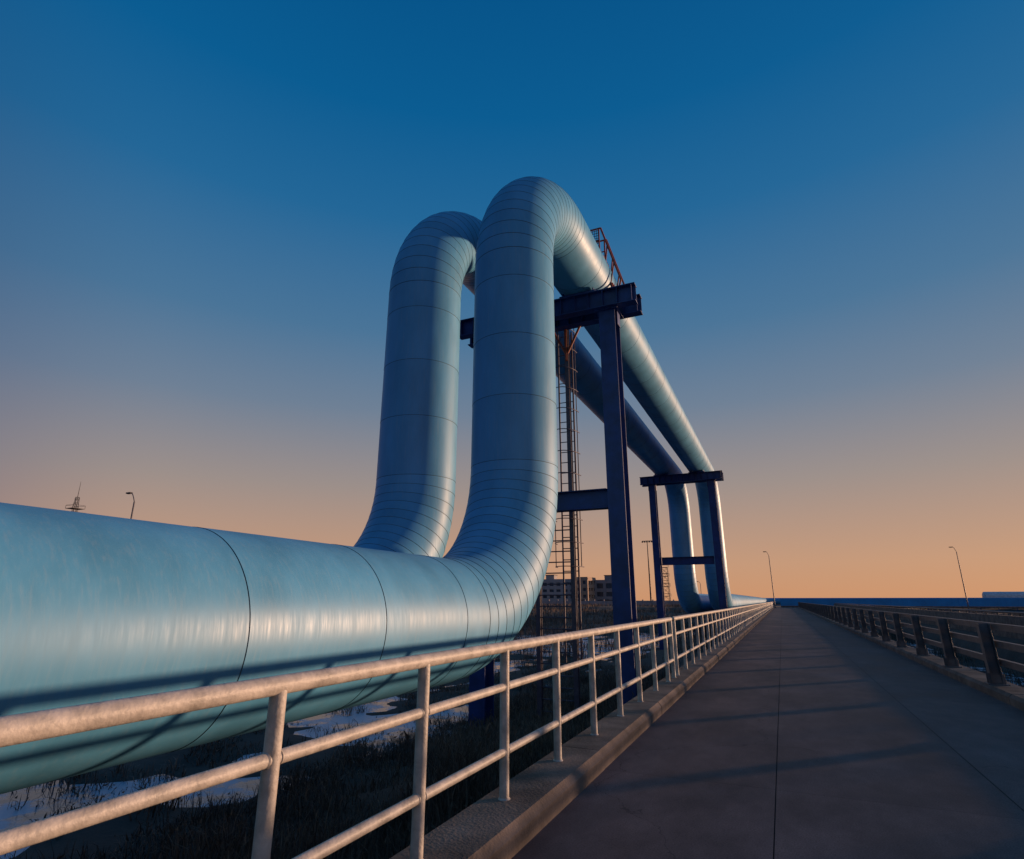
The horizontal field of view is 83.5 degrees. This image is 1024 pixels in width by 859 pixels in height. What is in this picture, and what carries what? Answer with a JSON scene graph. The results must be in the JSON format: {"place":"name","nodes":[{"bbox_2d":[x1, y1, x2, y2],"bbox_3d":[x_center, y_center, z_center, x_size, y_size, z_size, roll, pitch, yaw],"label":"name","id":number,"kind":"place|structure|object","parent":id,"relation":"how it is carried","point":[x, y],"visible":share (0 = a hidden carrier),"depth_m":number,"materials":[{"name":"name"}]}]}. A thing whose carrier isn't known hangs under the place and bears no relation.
{"place":"outdoors","nodes":[
{"label":"outdoors","id":0,"kind":"place"},
{"bbox_2d":[0,632,1023,858],"bbox_3d":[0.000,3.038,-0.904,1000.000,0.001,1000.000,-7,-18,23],"label":"water","id":1,"kind":"structure","parent":0,"point":[10,817],"depth_m":10.30,"materials":[{"name":"blue liquid"}]},
{"bbox_2d":[0,0,1023,600],"label":"sky","id":2,"kind":"structure","parent":0,"point":[813,209],"materials":[{"name":"blue"}]},
{"bbox_2d":[11,605,1023,858],"bbox_3d":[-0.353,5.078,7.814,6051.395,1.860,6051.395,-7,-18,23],"label":"ground","id":3,"kind":"structure","parent":0,"point":[103,835],"depth_m":11.18,"materials":[{"name":"soil"}]},
{"bbox_2d":[65,483,85,511],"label":"lattice tower","id":4,"kind":"structure","parent":3,"relation":"on","point":[75,508],"depth_m":199.61,"materials":[{"name":"metal"}]},
{"bbox_2d":[126,492,134,518],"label":"street lamp","id":5,"kind":"object","parent":3,"relation":"on","point":[133,503],"visible":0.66,"depth_m":56.93,"materials":[{"name":"metal"}]},
{"bbox_2d":[0,602,1023,858],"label":"reeds","id":6,"kind":"object","parent":3,"relation":"on","point":[466,792],"visible":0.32,"depth_m":9.55,"materials":[{"name":"plant"}]},
{"bbox_2d":[457,282,642,731],"bbox_3d":[1.004,2.003,15.232,5.424,11.888,0.960,-7,-18,23],"label":"pipe support frame","id":7,"kind":"object","parent":3,"relation":"on","point":[607,309],"visible":0.51,"depth_m":14.82,"materials":[{"name":"blue metal"}]},
{"bbox_2d":[536,321,583,720],"bbox_3d":[1.374,2.082,15.676,1.530,11.650,0.665,-7,-18,23],"label":"caged ladder","id":8,"kind":"object","parent":7,"relation":"attached to","point":[566,347],"visible":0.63,"depth_m":15.28,"materials":[{"name":"metal"}]},
{"bbox_2d":[590,227,624,286],"bbox_3d":[1.400,-4.613,17.838,4.171,2.554,0.710,-7,-18,23],"label":"pipe crossover stair","id":9,"kind":"object","parent":7,"relation":"on","point":[613,262],"visible":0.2,"depth_m":17.21,"materials":[{"name":"grey metal"}]},
{"bbox_2d":[542,575,570,600],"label":"office building","id":10,"kind":"structure","parent":3,"relation":"on","point":[551,589],"depth_m":255.91,"materials":[{"name":"white concrete"}]},
{"bbox_2d":[577,577,595,600],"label":"apartment block","id":11,"kind":"structure","parent":3,"relation":"on","point":[587,588],"depth_m":247.33,"materials":[{"name":"beige concrete"}]},
{"bbox_2d":[594,575,611,600],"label":"apartment block","id":12,"kind":"structure","parent":3,"relation":"on","point":[603,589],"depth_m":253.03,"materials":[{"name":"grey concrete"}]},
{"bbox_2d":[642,540,651,600],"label":"mast light","id":13,"kind":"object","parent":3,"relation":"on","point":[648,569],"visible":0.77,"depth_m":236.62,"materials":[{"name":"metal"}]},
{"bbox_2d":[535,600,785,605],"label":"boundary wall","id":14,"kind":"structure","parent":3,"relation":"on","point":[642,602],"depth_m":211.04,"materials":[{"name":"concrete"}]},
{"bbox_2d":[662,565,671,600],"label":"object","id":15,"kind":"structure","parent":3,"relation":"on","point":[668,586],"depth_m":234.60,"materials":[{"name":"metal"}]},
{"bbox_2d":[639,470,730,650],"bbox_3d":[11.506,8.636,37.525,5.424,11.888,0.960,-7,-18,23],"label":"pipe support frame","id":16,"kind":"object","parent":3,"relation":"on","point":[654,481],"visible":0.91,"depth_m":37.83,"materials":[{"name":"blue metal"}]},
{"bbox_2d":[763,551,775,607],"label":"street lamp","id":17,"kind":"object","parent":3,"relation":"on","point":[772,582],"visible":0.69,"depth_m":126.51,"materials":[{"name":"metal"}]},
{"bbox_2d":[780,598,1023,610],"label":"blue barrier fence","id":18,"kind":"object","parent":3,"relation":"on","point":[993,603],"visible":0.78,"depth_m":126.31,"materials":[{"name":"metal"}]},
{"bbox_2d":[834,603,1023,639],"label":"concrete parapet","id":19,"kind":"structure","parent":3,"relation":"on","point":[1009,619],"depth_m":37.69,"materials":[{"name":"concrete"}]},
{"bbox_2d":[949,547,969,612],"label":"street lamp","id":20,"kind":"object","parent":3,"relation":"on","point":[962,580],"visible":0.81,"depth_m":115.33,"materials":[{"name":"metal"}]},
{"bbox_2d":[982,592,1023,606],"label":"horizontal storage tank","id":21,"kind":"object","parent":3,"relation":"on","point":[1002,594],"visible":0.46,"depth_m":131.48,"materials":[{"name":"white metal"}]},
{"bbox_2d":[511,607,1023,858],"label":"road","id":22,"kind":"structure","parent":0,"point":[786,733],"depth_m":5.52,"materials":[{"name":"concrete"}]},
{"bbox_2d":[390,607,774,858],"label":"kerb","id":23,"kind":"structure","parent":22,"relation":"on","point":[545,791],"depth_m":4.60,"materials":[{"name":"concrete"}]},
{"bbox_2d":[0,602,773,858],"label":"metal railing","id":24,"kind":"object","parent":23,"relation":"on","point":[20,728],"visible":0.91,"depth_m":2.74,"materials":[{"name":"metal"}]},
{"bbox_2d":[798,607,1023,710],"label":"kerb","id":25,"kind":"structure","parent":22,"relation":"on","point":[1012,694],"depth_m":11.78,"materials":[{"name":"concrete"}]},
{"bbox_2d":[798,602,1023,685],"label":"guardrail","id":26,"kind":"object","parent":25,"relation":"on","point":[988,656],"visible":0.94,"depth_m":12.70,"materials":[{"name":"metal"}]},
{"bbox_3d":[-5.832,1.374,-3.156,0.900,2.467,0.350,-7,-18,23],"label":"pipe pedestal","id":27,"kind":"object","parent":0,"visible":0},
{"bbox_2d":[0,176,941,793],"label":"pipeline","id":28,"kind":"object","parent":27,"relation":"on","point":[98,608],"visible":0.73,"depth_m":4.88,"materials":[{"name":"metal"}]},
{"bbox_3d":[-7.954,1.647,-2.238,0.900,2.467,0.350,-7,-18,23],"label":"pipe pedestal","id":29,"kind":"object","parent":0,"visible":0},
{"bbox_2d":[353,211,713,613],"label":"pipeline","id":30,"kind":"object","parent":29,"relation":"on","point":[412,509],"visible":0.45,"depth_m":11.95,"materials":[{"name":"metal"}]}
]}

